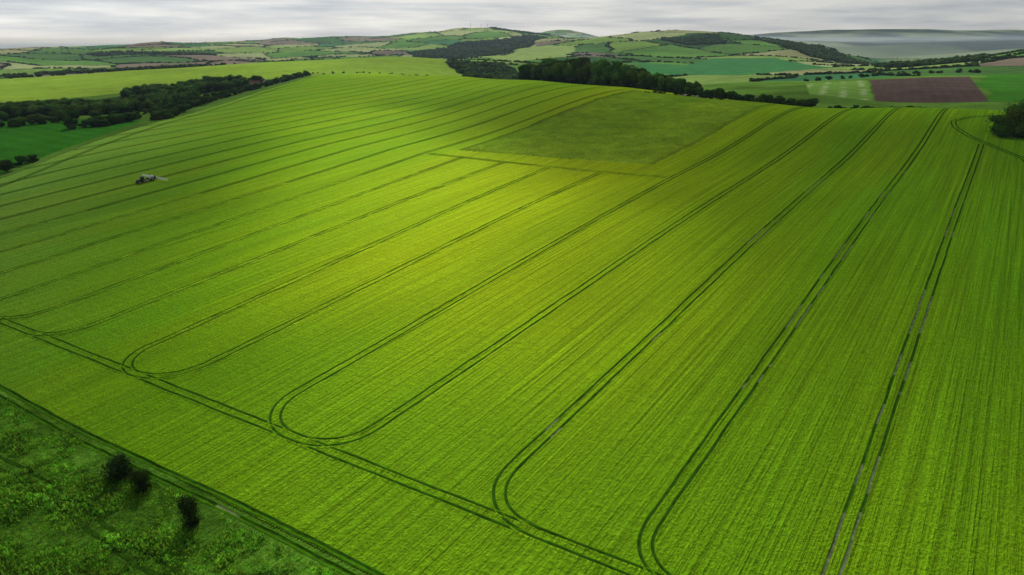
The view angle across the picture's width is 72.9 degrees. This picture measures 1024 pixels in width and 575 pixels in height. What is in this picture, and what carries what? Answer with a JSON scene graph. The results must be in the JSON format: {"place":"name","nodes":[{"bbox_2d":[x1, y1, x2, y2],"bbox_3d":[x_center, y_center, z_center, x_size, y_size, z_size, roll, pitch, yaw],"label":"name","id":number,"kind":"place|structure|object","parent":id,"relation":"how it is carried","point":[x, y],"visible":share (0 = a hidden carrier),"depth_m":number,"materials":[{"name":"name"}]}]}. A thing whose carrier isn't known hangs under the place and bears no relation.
{"place":"outdoors","nodes":[
{"label":"outdoors","id":0,"kind":"place"},
{"bbox_2d":[0,42,198,48],"bbox_3d":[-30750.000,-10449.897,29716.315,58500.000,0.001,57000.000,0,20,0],"label":"sea","id":1,"kind":"structure","parent":0,"point":[5,45],"depth_m":22476.33,"materials":[{"name":"grey liquid"}]},
{"bbox_2d":[0,28,1023,574],"bbox_3d":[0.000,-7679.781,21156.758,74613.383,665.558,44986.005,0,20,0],"label":"terrain","id":2,"kind":"structure","parent":0,"point":[766,492],"depth_m":177.50,"materials":[{"name":"green plant"}]},
{"bbox_2d":[0,90,224,171],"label":"hedge clumps","id":3,"kind":"object","parent":2,"relation":"on","point":[69,118],"visible":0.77,"depth_m":523.68,"materials":[{"name":"green plant"}]},
{"bbox_2d":[97,452,136,482],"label":"elder shrub","id":4,"kind":"object","parent":2,"relation":"on","point":[118,466],"visible":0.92,"depth_m":114.71,"materials":[{"name":"green plant"}]},
{"bbox_2d":[35,63,198,74],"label":"distant woodland","id":5,"kind":"object","parent":2,"relation":"on","point":[127,68],"visible":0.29,"depth_m":1476.86,"materials":[{"name":"green plant"}]},
{"bbox_2d":[0,74,263,120],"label":"valley woodland","id":6,"kind":"object","parent":2,"relation":"on","point":[143,96],"visible":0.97,"depth_m":682.91,"materials":[{"name":"green plant"}]},
{"bbox_2d":[128,468,156,494],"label":"elder shrub","id":7,"kind":"object","parent":2,"relation":"on","point":[140,478],"visible":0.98,"depth_m":111.64,"materials":[{"name":"green plant"}]},
{"bbox_2d":[86,50,216,55],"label":"distant woodland","id":8,"kind":"object","parent":2,"relation":"on","point":[113,53],"visible":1,"depth_m":2520.04,"materials":[{"name":"green plant"}]},
{"bbox_2d":[135,174,167,183],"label":"tractor with crop sprayer","id":9,"kind":"object","parent":2,"relation":"on","point":[148,177],"visible":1,"depth_m":331.17,"materials":[{"name":"paint"}]},
{"bbox_2d":[0,398,341,574],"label":"rough grass","id":10,"kind":"structure","parent":2,"relation":"on","point":[90,492],"depth_m":105.17,"materials":[{"name":"green plant"}]},
{"bbox_2d":[7,58,342,78],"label":"ridge trees","id":11,"kind":"object","parent":2,"relation":"on","point":[91,71],"visible":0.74,"depth_m":1337.80,"materials":[{"name":"green plant"}]},
{"bbox_2d":[175,492,202,529],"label":"elder shrub","id":12,"kind":"object","parent":2,"relation":"on","point":[186,506],"visible":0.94,"depth_m":103.04,"materials":[{"name":"green plant"}]},
{"bbox_2d":[149,70,310,119],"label":"field edge hedge","id":13,"kind":"object","parent":2,"relation":"on","point":[172,111],"visible":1,"depth_m":679.23,"materials":[{"name":"green plant"}]},
{"bbox_2d":[248,564,285,574],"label":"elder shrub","id":14,"kind":"object","parent":2,"relation":"on","point":[267,572],"visible":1,"depth_m":92.58,"materials":[{"name":"green plant"}]},
{"bbox_2d":[312,71,427,75],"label":"pasture bushes","id":15,"kind":"object","parent":2,"relation":"on","point":[332,72],"visible":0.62,"depth_m":955.10,"materials":[{"name":"green plant"}]},
{"bbox_2d":[406,34,545,57],"bbox_3d":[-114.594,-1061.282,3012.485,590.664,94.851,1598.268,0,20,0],"label":"distant woodland","id":16,"kind":"object","parent":2,"relation":"on","point":[449,52],"visible":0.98,"depth_m":2855.07,"materials":[{"name":"green plant"}]},
{"bbox_2d":[446,57,519,79],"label":"distant woodland","id":17,"kind":"object","parent":2,"relation":"on","point":[491,70],"visible":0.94,"depth_m":1240.15,"materials":[{"name":"green plant"}]},
{"bbox_2d":[0,74,1023,574],"bbox_3d":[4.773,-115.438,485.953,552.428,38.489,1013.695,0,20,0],"label":"tramlines","id":18,"kind":"object","parent":2,"relation":"on","point":[510,520],"visible":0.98,"depth_m":144.38,"materials":[{"name":"plant"}]},
{"bbox_2d":[0,28,1023,81],"bbox_3d":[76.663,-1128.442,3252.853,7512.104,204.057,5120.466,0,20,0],"label":"distant hedgerows","id":19,"kind":"object","parent":2,"relation":"on","point":[788,75],"visible":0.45,"depth_m":1973.38,"materials":[{"name":"green plant"}]},
{"bbox_2d":[488,27,550,34],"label":"distant woodland","id":20,"kind":"object","parent":2,"relation":"on","point":[498,28],"visible":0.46,"depth_m":4075.14,"materials":[{"name":"green plant"}]},
{"bbox_2d":[518,56,701,94],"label":"dark woodland","id":21,"kind":"object","parent":2,"relation":"on","point":[586,71],"visible":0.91,"depth_m":641.21,"materials":[{"name":"green plant"}]},
{"bbox_2d":[644,91,723,99],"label":"fallow scrub","id":22,"kind":"object","parent":2,"relation":"on","point":[721,98],"visible":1,"depth_m":497.77,"materials":[{"name":"green plant"}]},
{"bbox_2d":[661,33,726,44],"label":"distant woodland","id":23,"kind":"object","parent":2,"relation":"on","point":[706,38],"visible":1,"depth_m":2456.98,"materials":[{"name":"green plant"}]},
{"bbox_2d":[683,86,819,106],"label":"hedgerow trees","id":24,"kind":"object","parent":2,"relation":"on","point":[734,95],"visible":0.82,"depth_m":545.28,"materials":[{"name":"green plant"}]},
{"bbox_2d":[718,31,837,50],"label":"distant woodland","id":25,"kind":"object","parent":2,"relation":"on","point":[823,46],"visible":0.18,"depth_m":2563.75,"materials":[{"name":"green plant"}]},
{"bbox_2d":[755,37,868,63],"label":"distant woodland","id":26,"kind":"object","parent":2,"relation":"on","point":[817,52],"visible":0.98,"depth_m":2112.08,"materials":[{"name":"green plant"}]},
{"bbox_2d":[828,105,927,107],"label":"hedgerow trees","id":27,"kind":"object","parent":2,"relation":"on","point":[840,106],"visible":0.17,"depth_m":491.65,"materials":[{"name":"green plant"}]},
{"bbox_2d":[804,51,1023,80],"bbox_3d":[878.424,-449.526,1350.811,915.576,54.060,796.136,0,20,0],"label":"hillside trees","id":28,"kind":"object","parent":2,"relation":"on","point":[958,70],"visible":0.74,"depth_m":1031.94,"materials":[{"name":"green plant"}]},
{"bbox_2d":[873,53,990,67],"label":"distant woodland","id":29,"kind":"object","parent":2,"relation":"on","point":[936,61],"visible":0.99,"depth_m":1316.65,"materials":[{"name":"green plant"}]},
{"bbox_2d":[985,113,1020,131],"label":"hawthorn tree","id":30,"kind":"object","parent":2,"relation":"on","point":[998,119],"visible":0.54,"depth_m":334.64,"materials":[{"name":"green plant"}]},
{"bbox_2d":[992,124,1014,136],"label":"hawthorn tree","id":31,"kind":"object","parent":2,"relation":"on","point":[1001,130],"visible":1,"depth_m":329.23,"materials":[{"name":"green plant"}]},
{"bbox_2d":[998,99,1023,113],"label":"hawthorn tree","id":32,"kind":"object","parent":2,"relation":"on","point":[1021,104],"visible":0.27,"depth_m":352.89,"materials":[{"name":"green plant"}]},
{"bbox_2d":[1003,106,1023,121],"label":"hawthorn tree","id":33,"kind":"object","parent":2,"relation":"on","point":[1015,113],"visible":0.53,"depth_m":341.71,"materials":[{"name":"green plant"}]},
{"bbox_2d":[1006,121,1023,137],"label":"hawthorn tree","id":34,"kind":"object","parent":2,"relation":"on","point":[1019,131],"visible":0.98,"depth_m":326.12,"materials":[{"name":"green plant"}]},
{"bbox_2d":[0,0,1023,41],"label":"sky","id":35,"kind":"structure","parent":0,"point":[20,20],"materials":[{"name":"grey"}]}
]}

